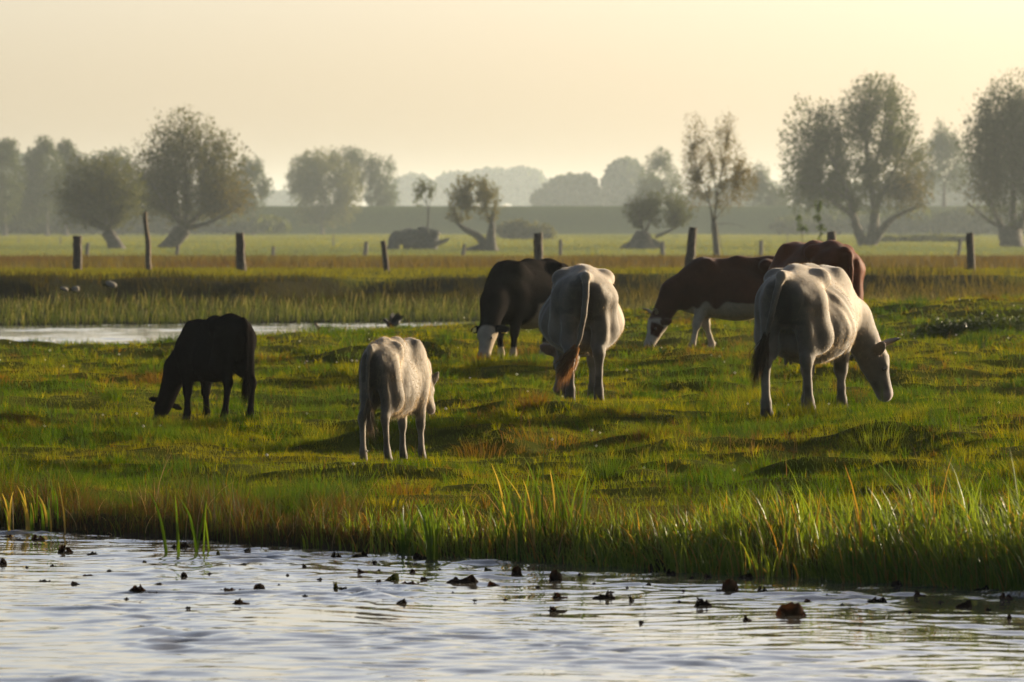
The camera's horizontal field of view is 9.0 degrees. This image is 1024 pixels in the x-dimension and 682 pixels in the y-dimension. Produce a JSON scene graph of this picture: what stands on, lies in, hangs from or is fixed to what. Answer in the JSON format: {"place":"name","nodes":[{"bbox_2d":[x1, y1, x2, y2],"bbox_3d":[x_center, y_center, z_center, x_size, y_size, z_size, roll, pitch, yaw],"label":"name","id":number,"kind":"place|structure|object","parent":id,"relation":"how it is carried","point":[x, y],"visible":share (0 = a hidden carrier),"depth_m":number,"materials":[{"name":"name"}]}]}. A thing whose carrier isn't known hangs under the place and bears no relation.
{"place":"outdoors","nodes":[
{"label":"outdoors","id":0,"kind":"place"},
{"bbox_2d":[70,286,78,291],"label":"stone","id":1,"kind":"object","parent":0,"point":[75,288],"visible":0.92,"depth_m":146.69,"materials":[{"name":"grey stone"}]},
{"bbox_2d":[106,281,116,287],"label":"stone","id":2,"kind":"object","parent":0,"point":[108,283],"visible":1,"depth_m":148.68,"materials":[{"name":"grey stone"}]},
{"bbox_2d":[0,321,479,344],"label":"creek water","id":3,"kind":"structure","parent":0,"point":[120,333],"depth_m":125.03,"materials":[{"name":"grey liquid"}]},
{"bbox_2d":[382,311,403,326],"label":"duck","id":4,"kind":"object","parent":3,"relation":"on","point":[395,319],"visible":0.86,"depth_m":105.95},
{"bbox_2d":[1,291,1021,516],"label":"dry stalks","id":5,"kind":"object","parent":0,"point":[574,394],"visible":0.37,"depth_m":60.04,"materials":[{"name":"beige plant"}]},
{"bbox_2d":[0,528,1023,681],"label":"river water","id":6,"kind":"structure","parent":0,"point":[95,627],"depth_m":33.89,"materials":[{"name":"grey liquid"}]},
{"bbox_2d":[0,558,6,564],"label":"withered leaf","id":7,"kind":"object","parent":6,"relation":"on","point":[3,561],"visible":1,"depth_m":39.62,"materials":[{"name":"brown plant"}]},
{"bbox_2d":[31,534,44,540],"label":"withered leaf","id":8,"kind":"object","parent":6,"relation":"on","point":[34,537],"visible":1,"depth_m":42.71,"materials":[{"name":"brown plant"}]},
{"bbox_2d":[58,545,72,552],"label":"withered leaf","id":9,"kind":"object","parent":6,"relation":"on","point":[62,548],"visible":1,"depth_m":41.02,"materials":[{"name":"brown plant"}]},
{"bbox_2d":[128,584,144,590],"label":"withered leaf","id":10,"kind":"object","parent":6,"relation":"on","point":[136,588],"visible":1,"depth_m":36.69,"materials":[{"name":"brown plant"}]},
{"bbox_2d":[150,493,209,551],"bbox_3d":[-2.078,1.176,41.115,0.410,0.466,0.171,0,1,-18],"label":"reed clump","id":11,"kind":"object","parent":6,"relation":"in","point":[196,544],"visible":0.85,"depth_m":41.15,"materials":[{"name":"green plant"}]},
{"bbox_2d":[171,542,190,547],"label":"withered leaf","id":12,"kind":"object","parent":6,"relation":"on","point":[183,545],"visible":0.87,"depth_m":41.63,"materials":[{"name":"brown plant"}]},
{"bbox_2d":[232,598,249,604],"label":"withered leaf","id":13,"kind":"object","parent":6,"relation":"on","point":[239,601],"visible":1,"depth_m":35.57,"materials":[{"name":"brown plant"}]},
{"bbox_2d":[253,583,264,589],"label":"withered leaf","id":14,"kind":"object","parent":6,"relation":"on","point":[259,586],"visible":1,"depth_m":36.99,"materials":[{"name":"brown plant"}]},
{"bbox_2d":[331,552,341,557],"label":"withered leaf","id":15,"kind":"object","parent":6,"relation":"on","point":[334,554],"visible":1,"depth_m":40.45,"materials":[{"name":"brown plant"}]},
{"bbox_2d":[333,581,339,588],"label":"withered leaf","id":16,"kind":"object","parent":6,"relation":"on","point":[335,586],"visible":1,"depth_m":37.04,"materials":[{"name":"brown plant"}]},
{"bbox_2d":[350,550,367,556],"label":"withered leaf","id":17,"kind":"object","parent":6,"relation":"on","point":[363,554],"visible":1,"depth_m":40.60,"materials":[{"name":"brown plant"}]},
{"bbox_2d":[385,573,398,580],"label":"withered leaf","id":18,"kind":"object","parent":6,"relation":"on","point":[394,577],"visible":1,"depth_m":37.80,"materials":[{"name":"brown plant"}]},
{"bbox_2d":[397,598,406,603],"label":"withered leaf","id":19,"kind":"object","parent":6,"relation":"on","point":[402,601],"visible":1,"depth_m":35.56,"materials":[{"name":"brown plant"}]},
{"bbox_2d":[402,581,418,583],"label":"withered leaf","id":20,"kind":"object","parent":6,"relation":"on","point":[405,582],"visible":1,"depth_m":37.62,"materials":[{"name":"brown plant"}]},
{"bbox_2d":[413,552,419,558],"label":"withered leaf","id":21,"kind":"object","parent":6,"relation":"on","point":[415,556],"visible":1,"depth_m":40.17,"materials":[{"name":"brown plant"}]},
{"bbox_2d":[446,575,478,583],"bbox_3d":[-0.286,1.370,37.579,0.211,0.052,0.146,0,1,-4],"label":"withered leaf","id":22,"kind":"object","parent":6,"relation":"on","point":[469,579],"visible":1,"depth_m":37.57,"materials":[{"name":"brown plant"}]},
{"bbox_2d":[487,581,499,585],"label":"withered leaf","id":23,"kind":"object","parent":6,"relation":"on","point":[490,583],"visible":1,"depth_m":37.44,"materials":[{"name":"brown plant"}]},
{"bbox_2d":[511,565,522,575],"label":"withered leaf","id":24,"kind":"object","parent":6,"relation":"on","point":[516,570],"visible":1,"depth_m":38.50,"materials":[{"name":"brown plant"}]},
{"bbox_2d":[549,569,561,580],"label":"withered leaf","id":25,"kind":"object","parent":6,"relation":"on","point":[555,575],"visible":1,"depth_m":37.84,"materials":[{"name":"brown plant"}]},
{"bbox_2d":[548,606,566,611],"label":"withered leaf","id":26,"kind":"object","parent":6,"relation":"on","point":[553,609],"visible":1,"depth_m":34.81,"materials":[{"name":"brown plant"}]},
{"bbox_2d":[552,592,567,597],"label":"withered leaf","id":27,"kind":"object","parent":6,"relation":"on","point":[557,595],"visible":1,"depth_m":36.10,"materials":[{"name":"brown plant"}]},
{"bbox_2d":[592,590,616,598],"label":"withered leaf","id":28,"kind":"object","parent":6,"relation":"on","point":[607,595],"visible":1,"depth_m":36.02,"materials":[{"name":"brown plant"}]},
{"bbox_2d":[650,558,665,570],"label":"withered leaf","id":29,"kind":"object","parent":6,"relation":"on","point":[656,564],"visible":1,"depth_m":38.92,"materials":[{"name":"green plant"}]},
{"bbox_2d":[666,569,674,573],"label":"withered leaf","id":30,"kind":"object","parent":6,"relation":"on","point":[670,572],"visible":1,"depth_m":38.50,"materials":[{"name":"brown plant"}]},
{"bbox_2d":[693,597,711,606],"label":"withered leaf","id":31,"kind":"object","parent":6,"relation":"on","point":[701,602],"visible":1,"depth_m":35.29,"materials":[{"name":"brown plant"}]},
{"bbox_2d":[721,578,738,590],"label":"withered leaf","id":32,"kind":"object","parent":6,"relation":"on","point":[730,584],"visible":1,"depth_m":36.81,"materials":[{"name":"brown plant"}]},
{"bbox_2d":[738,573,752,577],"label":"withered leaf","id":33,"kind":"object","parent":6,"relation":"on","point":[749,575],"visible":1,"depth_m":38.16,"materials":[{"name":"brown plant"}]},
{"bbox_2d":[743,615,751,620],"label":"withered leaf","id":34,"kind":"object","parent":6,"relation":"on","point":[746,618],"visible":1,"depth_m":34.09,"materials":[{"name":"brown plant"}]},
{"bbox_2d":[757,586,767,591],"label":"withered leaf","id":35,"kind":"object","parent":6,"relation":"on","point":[761,590],"visible":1,"depth_m":36.82,"materials":[{"name":"brown plant"}]},
{"bbox_2d":[775,602,806,615],"bbox_3d":[1.487,1.417,34.511,0.170,0.080,0.137,0,1,-21],"label":"withered leaf","id":36,"kind":"object","parent":6,"relation":"on","point":[791,609],"visible":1,"depth_m":34.49,"materials":[{"name":"brown plant"}]},
{"bbox_2d":[867,597,886,602],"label":"withered leaf","id":37,"kind":"object","parent":6,"relation":"on","point":[880,600],"visible":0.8,"depth_m":35.76,"materials":[{"name":"brown plant"}]},
{"bbox_2d":[913,589,925,595],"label":"withered leaf","id":38,"kind":"object","parent":6,"relation":"on","point":[917,593],"visible":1,"depth_m":36.22,"materials":[{"name":"brown plant"}]},
{"bbox_2d":[956,600,971,607],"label":"withered leaf","id":39,"kind":"object","parent":6,"relation":"on","point":[967,604],"visible":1,"depth_m":35.20,"materials":[{"name":"brown plant"}]},
{"bbox_2d":[974,585,988,590],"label":"withered leaf","id":40,"kind":"object","parent":6,"relation":"on","point":[985,587],"visible":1,"depth_m":36.86,"materials":[{"name":"brown plant"}]},
{"bbox_2d":[999,592,1012,598],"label":"withered leaf","id":41,"kind":"object","parent":6,"relation":"on","point":[1002,595],"visible":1,"depth_m":35.85,"materials":[{"name":"brown plant"}]},
{"bbox_2d":[0,206,1023,581],"bbox_3d":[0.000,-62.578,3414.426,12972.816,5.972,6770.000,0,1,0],"label":"ground","id":42,"kind":"structure","parent":0,"point":[384,220],"depth_m":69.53,"materials":[{"name":"green plant"}]},
{"bbox_2d":[0,137,27,235],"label":"broadleaf tree","id":43,"kind":"object","parent":42,"relation":"on","point":[8,157],"visible":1,"depth_m":1164.66,"materials":[{"name":"green plant"}]},
{"bbox_2d":[2,480,58,530],"bbox_3d":[-3.234,1.147,44.109,0.378,0.416,0.720,0,1,0],"label":"reed clump","id":44,"kind":"object","parent":42,"relation":"on","point":[30,524],"visible":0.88,"depth_m":43.91,"materials":[{"name":"green plant"}]},
{"bbox_2d":[11,134,69,235],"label":"broadleaf tree","id":45,"kind":"object","parent":42,"relation":"on","point":[35,164],"visible":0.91,"depth_m":1180.37,"materials":[{"name":"green plant"}]},
{"bbox_2d":[58,482,65,533],"bbox_3d":[-2.988,1.150,43.454,0.033,0.433,0.154,0,1,10],"label":"dry reed","id":46,"kind":"object","parent":42,"relation":"on","point":[63,513],"visible":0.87,"depth_m":43.52,"materials":[{"name":"plant"}]},
{"bbox_2d":[46,137,97,235],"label":"broadleaf tree","id":47,"kind":"object","parent":42,"relation":"on","point":[67,148],"visible":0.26,"depth_m":1196.74,"materials":[{"name":"green plant"}]},
{"bbox_2d":[72,236,81,270],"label":"fence post","id":48,"kind":"object","parent":42,"relation":"on","point":[77,253],"visible":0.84,"depth_m":177.88,"materials":[{"name":"brown wood"}]},
{"bbox_2d":[85,243,89,255],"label":"post","id":49,"kind":"object","parent":42,"relation":"on","point":[87,248],"visible":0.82,"depth_m":512.33,"materials":[{"name":"brown wood"}]},
{"bbox_2d":[44,147,154,248],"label":"willow tree","id":50,"kind":"object","parent":42,"relation":"on","point":[99,200],"visible":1,"depth_m":645.62,"materials":[{"name":"green plant"}]},
{"bbox_2d":[90,144,156,234],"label":"broadleaf tree","id":51,"kind":"object","parent":42,"relation":"on","point":[101,153],"visible":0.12,"depth_m":1229.95,"materials":[{"name":"green plant"}]},
{"bbox_2d":[143,212,151,269],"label":"crooked stake","id":52,"kind":"object","parent":42,"relation":"on","point":[147,249],"visible":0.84,"depth_m":178.93,"materials":[{"name":"brown wood"}]},
{"bbox_2d":[175,244,178,255],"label":"post","id":53,"kind":"object","parent":42,"relation":"on","point":[177,249],"visible":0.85,"depth_m":512.34,"materials":[{"name":"brown wood"}]},
{"bbox_2d":[123,103,260,247],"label":"willow tree","id":54,"kind":"object","parent":42,"relation":"on","point":[172,181],"visible":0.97,"depth_m":656.35,"materials":[{"name":"green plant"}]},
{"bbox_2d":[148,312,258,419],"bbox_3d":[-2.897,0.260,62.056,0.540,1.093,1.317,-1,1,-43],"label":"cow","id":55,"kind":"object","parent":42,"relation":"on","point":[208,352],"visible":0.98,"depth_m":61.79},
{"bbox_2d":[236,233,246,270],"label":"fence post","id":56,"kind":"object","parent":42,"relation":"on","point":[240,253],"visible":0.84,"depth_m":177.88,"materials":[{"name":"brown wood"}]},
{"bbox_2d":[222,153,274,234],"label":"broadleaf tree","id":57,"kind":"object","parent":42,"relation":"on","point":[262,189],"visible":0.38,"depth_m":1261.75,"materials":[{"name":"green plant"}]},
{"bbox_2d":[271,246,274,255],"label":"post","id":58,"kind":"object","parent":42,"relation":"on","point":[272,250],"visible":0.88,"depth_m":512.35,"materials":[{"name":"brown wood"}]},
{"bbox_2d":[312,323,327,330],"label":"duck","id":59,"kind":"object","parent":42,"relation":"on","point":[316,325],"visible":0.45,"depth_m":103.00},
{"bbox_2d":[283,146,365,234],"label":"broadleaf tree","id":60,"kind":"object","parent":42,"relation":"on","point":[344,193],"visible":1,"depth_m":1294.29,"materials":[{"name":"green plant"}]},
{"bbox_2d":[283,144,401,205],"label":"broadleaf tree","id":61,"kind":"object","parent":42,"relation":"on","point":[386,196],"visible":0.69,"depth_m":1456.37,"materials":[{"name":"green plant"}]},
{"bbox_2d":[363,241,367,255],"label":"post","id":62,"kind":"object","parent":42,"relation":"on","point":[365,249],"visible":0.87,"depth_m":512.33,"materials":[{"name":"brown wood"}]},
{"bbox_2d":[380,240,388,271],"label":"fence post","id":63,"kind":"object","parent":42,"relation":"on","point":[385,260],"visible":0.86,"depth_m":177.93,"materials":[{"name":"brown wood"}]},
{"bbox_2d":[357,336,438,461],"bbox_3d":[-0.897,0.462,52.062,0.379,1.040,1.319,0,1,22],"label":"calf","id":64,"kind":"object","parent":42,"relation":"on","point":[397,379],"visible":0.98,"depth_m":51.66},
{"bbox_2d":[256,165,548,205],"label":"distant wood","id":65,"kind":"object","parent":42,"relation":"on","point":[519,184],"visible":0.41,"depth_m":4189.38,"materials":[{"name":"green plant"}]},
{"bbox_2d":[392,500,433,554],"bbox_3d":[-0.640,1.197,40.952,0.227,0.430,0.366,0,1,-18],"label":"reed clump","id":66,"kind":"object","parent":42,"relation":"on","point":[403,549],"visible":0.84,"depth_m":40.94,"materials":[{"name":"green plant"}]},
{"bbox_2d":[386,178,448,248],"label":"willow tree","id":67,"kind":"object","parent":42,"relation":"on","point":[421,237],"visible":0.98,"depth_m":635.89,"materials":[{"name":"green plant"}]},
{"bbox_2d":[415,499,448,559],"bbox_3d":[-0.496,1.198,40.308,0.223,0.453,0.429,0,1,0],"label":"reed clump","id":68,"kind":"object","parent":42,"relation":"on","point":[430,537],"visible":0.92,"depth_m":40.25,"materials":[{"name":"green plant"}]},
{"bbox_2d":[461,244,465,255],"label":"post","id":69,"kind":"object","parent":42,"relation":"on","point":[463,249],"visible":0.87,"depth_m":512.34,"materials":[{"name":"brown wood"}]},
{"bbox_2d":[443,172,504,250],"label":"willow tree","id":70,"kind":"object","parent":42,"relation":"on","point":[462,199],"visible":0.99,"depth_m":606.56,"materials":[{"name":"green plant"}]},
{"bbox_2d":[0,298,1021,471],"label":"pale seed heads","id":71,"kind":"object","parent":42,"relation":"on","point":[445,408],"visible":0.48,"depth_m":72.61,"materials":[{"name":"beige plant"}]},
{"bbox_2d":[0,152,1022,205],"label":"distant copse","id":72,"kind":"object","parent":42,"relation":"on","point":[618,182],"visible":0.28,"depth_m":2389.49,"materials":[{"name":"green plant"}]},
{"bbox_2d":[0,435,1023,577],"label":"bank rushes","id":73,"kind":"object","parent":42,"relation":"on","point":[142,507],"visible":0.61,"depth_m":42.27,"materials":[{"name":"green plant"}]},
{"bbox_2d":[0,202,1023,235],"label":"hedge row","id":74,"kind":"object","parent":42,"relation":"on","point":[952,220],"visible":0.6,"depth_m":1220.95,"materials":[{"name":"green plant"}]},
{"bbox_2d":[0,285,1023,325],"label":"creek reeds","id":75,"kind":"object","parent":42,"relation":"on","point":[418,311],"visible":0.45,"depth_m":136.57,"materials":[{"name":"green plant"}]},
{"bbox_2d":[471,258,568,358],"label":"cow","id":76,"kind":"object","parent":42,"relation":"on","point":[515,295],"visible":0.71,"depth_m":79.45},
{"bbox_2d":[495,217,557,239],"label":"bush","id":77,"kind":"object","parent":42,"relation":"on","point":[518,229],"visible":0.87,"depth_m":960.83,"materials":[{"name":"green plant"}]},
{"bbox_2d":[533,233,542,259],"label":"fence post","id":78,"kind":"object","parent":42,"relation":"on","point":[538,246],"visible":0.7,"depth_m":177.89,"materials":[{"name":"brown wood"}]},
{"bbox_2d":[487,447,596,560],"bbox_3d":[0.171,1.025,40.404,0.719,0.795,0.850,0,1,0],"label":"reed clump","id":79,"kind":"object","parent":42,"relation":"on","point":[518,519],"visible":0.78,"depth_m":40.30,"materials":[{"name":"green plant"}]},
{"bbox_2d":[559,239,562,255],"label":"post","id":80,"kind":"object","parent":42,"relation":"on","point":[560,246],"visible":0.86,"depth_m":512.36,"materials":[{"name":"brown wood"}]},
{"bbox_2d":[538,263,624,401],"bbox_3d":[0.653,-0.075,62.077,0.837,1.342,2.354,0,1,-2],"label":"cow","id":81,"kind":"object","parent":42,"relation":"on","point":[580,314],"visible":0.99,"depth_m":61.27},
{"bbox_2d":[619,186,696,248],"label":"willow tree","id":82,"kind":"object","parent":42,"relation":"on","point":[642,239],"visible":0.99,"depth_m":635.90,"materials":[{"name":"green plant"}]},
{"bbox_2d":[634,145,686,205],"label":"broadleaf tree","id":83,"kind":"object","parent":42,"relation":"on","point":[662,164],"visible":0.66,"depth_m":1423.70,"materials":[{"name":"green plant"}]},
{"bbox_2d":[299,438,1023,590],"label":"reed bed","id":84,"kind":"object","parent":42,"relation":"on","point":[854,558],"visible":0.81,"depth_m":38.25,"materials":[{"name":"green plant"}]},
{"bbox_2d":[660,242,664,255],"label":"post","id":85,"kind":"object","parent":42,"relation":"on","point":[662,249],"visible":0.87,"depth_m":512.33,"materials":[{"name":"brown wood"}]},
{"bbox_2d":[684,227,696,266],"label":"fence post","id":86,"kind":"object","parent":42,"relation":"on","point":[691,246],"visible":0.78,"depth_m":177.88,"materials":[{"name":"brown wood"}]},
{"bbox_2d":[642,255,773,349],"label":"cow","id":87,"kind":"object","parent":42,"relation":"on","point":[702,289],"visible":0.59,"depth_m":84.75},
{"bbox_2d":[674,111,760,255],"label":"young tree","id":88,"kind":"object","parent":42,"relation":"on","point":[738,172],"visible":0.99,"depth_m":438.18,"materials":[{"name":"green plant"}]},
{"bbox_2d":[759,240,762,255],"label":"post","id":89,"kind":"object","parent":42,"relation":"on","point":[761,247],"visible":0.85,"depth_m":512.33,"materials":[{"name":"brown wood"}]},
{"bbox_2d":[743,160,788,205],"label":"broadleaf tree","id":90,"kind":"object","parent":42,"relation":"on","point":[772,198],"visible":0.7,"depth_m":1391.89,"materials":[{"name":"green plant"}]},
{"bbox_2d":[796,214,808,241],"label":"sapling","id":91,"kind":"object","parent":42,"relation":"on","point":[801,228],"visible":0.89,"depth_m":291.44,"materials":[{"name":"green plant"}]},
{"bbox_2d":[762,173,847,205],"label":"broadleaf tree","id":92,"kind":"object","parent":42,"relation":"on","point":[798,195],"visible":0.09,"depth_m":1423.96,"materials":[{"name":"green plant"}]},
{"bbox_2d":[754,240,865,361],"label":"cow","id":93,"kind":"object","parent":42,"relation":"on","point":[845,257],"visible":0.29,"depth_m":75.34},
{"bbox_2d":[813,200,826,240],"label":"sapling","id":94,"kind":"object","parent":42,"relation":"on","point":[818,206],"visible":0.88,"depth_m":291.44,"materials":[{"name":"green plant"}]},
{"bbox_2d":[748,263,900,416],"bbox_3d":[2.698,-0.017,58.110,0.900,1.385,2.377,0,1,25],"label":"cow","id":95,"kind":"object","parent":42,"relation":"on","point":[808,316],"visible":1,"depth_m":57.39},
{"bbox_2d":[827,231,835,240],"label":"fence post","id":96,"kind":"object","parent":42,"relation":"on","point":[831,235],"visible":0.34,"depth_m":177.88,"materials":[{"name":"brown wood"}]},
{"bbox_2d":[774,70,939,245],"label":"willow tree","id":97,"kind":"object","parent":42,"relation":"on","point":[897,183],"visible":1,"depth_m":703.27,"materials":[{"name":"green plant"}]},
{"bbox_2d":[880,232,975,241],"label":"bush","id":98,"kind":"object","parent":42,"relation":"on","point":[919,237],"visible":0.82,"depth_m":821.19,"materials":[{"name":"green plant"}]},
{"bbox_2d":[904,117,973,206],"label":"broadleaf tree","id":99,"kind":"object","parent":42,"relation":"on","point":[943,142],"visible":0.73,"depth_m":1326.46,"materials":[{"name":"green plant"}]},
{"bbox_2d":[957,239,961,255],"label":"post","id":100,"kind":"object","parent":42,"relation":"on","point":[959,247],"visible":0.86,"depth_m":512.35,"materials":[{"name":"brown wood"}]},
{"bbox_2d":[903,306,1023,338],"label":"nettle patch","id":101,"kind":"object","parent":42,"relation":"on","point":[951,326],"visible":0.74,"depth_m":92.04,"materials":[{"name":"green plant"}]},
{"bbox_2d":[966,233,974,270],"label":"fence post","id":102,"kind":"object","parent":42,"relation":"on","point":[970,249],"visible":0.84,"depth_m":177.90,"materials":[{"name":"brown wood"}]},
{"bbox_2d":[950,67,1023,246],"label":"willow tree","id":103,"kind":"object","parent":42,"relation":"on","point":[992,147],"visible":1,"depth_m":667.24,"materials":[{"name":"green plant"}]},
{"bbox_2d":[0,259,1023,314],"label":"bank grass","id":104,"kind":"structure","parent":0,"point":[87,273],"depth_m":154.41,"materials":[{"name":"green plant"}]},
{"bbox_2d":[0,232,1023,257],"bbox_3d":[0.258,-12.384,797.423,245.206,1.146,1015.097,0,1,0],"label":"meadow grass","id":105,"kind":"structure","parent":0,"point":[226,238],"depth_m":779.75,"materials":[{"name":"green plant"}]},
{"bbox_2d":[0,253,1023,269],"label":"dry meadow grass","id":106,"kind":"structure","parent":0,"point":[397,261],"depth_m":201.41,"materials":[{"name":"plant"}]},
{"bbox_2d":[0,0,1023,205],"label":"sky","id":107,"kind":"structure","parent":0,"point":[555,87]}
]}

